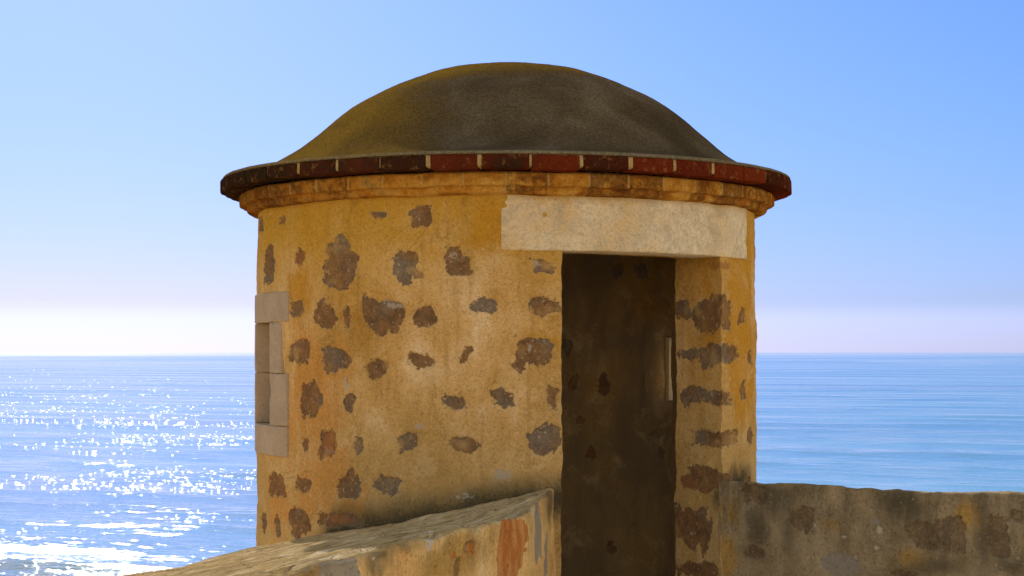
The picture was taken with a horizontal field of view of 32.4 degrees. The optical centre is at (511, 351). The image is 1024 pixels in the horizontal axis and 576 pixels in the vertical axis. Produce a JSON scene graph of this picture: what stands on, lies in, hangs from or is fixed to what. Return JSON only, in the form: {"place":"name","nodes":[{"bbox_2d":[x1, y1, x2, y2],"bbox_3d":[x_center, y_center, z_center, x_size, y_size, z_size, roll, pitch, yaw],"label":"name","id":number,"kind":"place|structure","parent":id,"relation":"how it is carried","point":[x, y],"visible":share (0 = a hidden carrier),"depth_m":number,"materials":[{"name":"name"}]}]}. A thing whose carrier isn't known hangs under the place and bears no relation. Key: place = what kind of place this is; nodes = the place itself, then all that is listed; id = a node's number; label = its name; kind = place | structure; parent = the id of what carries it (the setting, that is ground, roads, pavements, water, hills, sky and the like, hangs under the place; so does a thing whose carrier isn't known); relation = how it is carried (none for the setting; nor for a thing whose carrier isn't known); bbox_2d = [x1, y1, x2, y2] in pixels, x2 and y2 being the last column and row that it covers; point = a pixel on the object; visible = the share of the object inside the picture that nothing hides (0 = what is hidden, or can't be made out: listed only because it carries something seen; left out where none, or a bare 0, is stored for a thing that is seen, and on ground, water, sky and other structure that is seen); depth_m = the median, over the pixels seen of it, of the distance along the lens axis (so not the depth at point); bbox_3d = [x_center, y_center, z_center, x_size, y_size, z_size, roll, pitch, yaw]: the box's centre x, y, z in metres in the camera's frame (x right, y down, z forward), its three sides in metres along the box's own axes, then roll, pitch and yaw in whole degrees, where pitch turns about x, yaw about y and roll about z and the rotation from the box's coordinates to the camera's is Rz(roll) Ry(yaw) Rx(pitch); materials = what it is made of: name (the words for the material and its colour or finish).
{"place":"outdoors","nodes":[
{"label":"outdoors","id":0,"kind":"place"},
{"bbox_2d":[0,353,1023,575],"bbox_3d":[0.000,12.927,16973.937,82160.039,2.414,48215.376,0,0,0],"label":"sea water","id":1,"kind":"structure","parent":0,"point":[115,464],"depth_m":276.27,"materials":[{"name":"blue liquid"}]},
{"bbox_2d":[0,0,1023,352],"label":"sky","id":2,"kind":"structure","parent":0,"point":[896,127],"materials":[{"name":"blue"}]},
{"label":"terrace ground","id":3,"kind":"structure","parent":0,"visible":0},
{"bbox_2d":[121,488,555,575],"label":"parapet wall","id":4,"kind":"structure","parent":3,"relation":"on","point":[513,536],"depth_m":4.59,"materials":[{"name":"stone"}]},
{"bbox_2d":[220,62,791,575],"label":"watchtower","id":5,"kind":"structure","parent":3,"relation":"on","point":[478,284],"depth_m":6.05,"materials":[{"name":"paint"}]},
{"bbox_2d":[255,292,288,456],"bbox_3d":[-0.838,0.080,6.481,0.186,0.588,0.563,0,0,-19],"label":"window frame","id":6,"kind":"structure","parent":5,"relation":"in","point":[271,389],"depth_m":6.31,"materials":[{"name":"stone"}]},
{"bbox_2d":[645,337,721,400],"bbox_3d":[0.712,0.071,7.287,0.121,0.264,0.456,0,0,-35],"label":"window frame","id":7,"kind":"structure","parent":5,"relation":"in","point":[669,394],"depth_m":7.31,"materials":[{"name":"stone"}]},
{"bbox_2d":[718,481,1023,575],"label":"parapet wall","id":8,"kind":"structure","parent":3,"relation":"on","point":[788,529],"depth_m":5.86,"materials":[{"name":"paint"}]}
]}

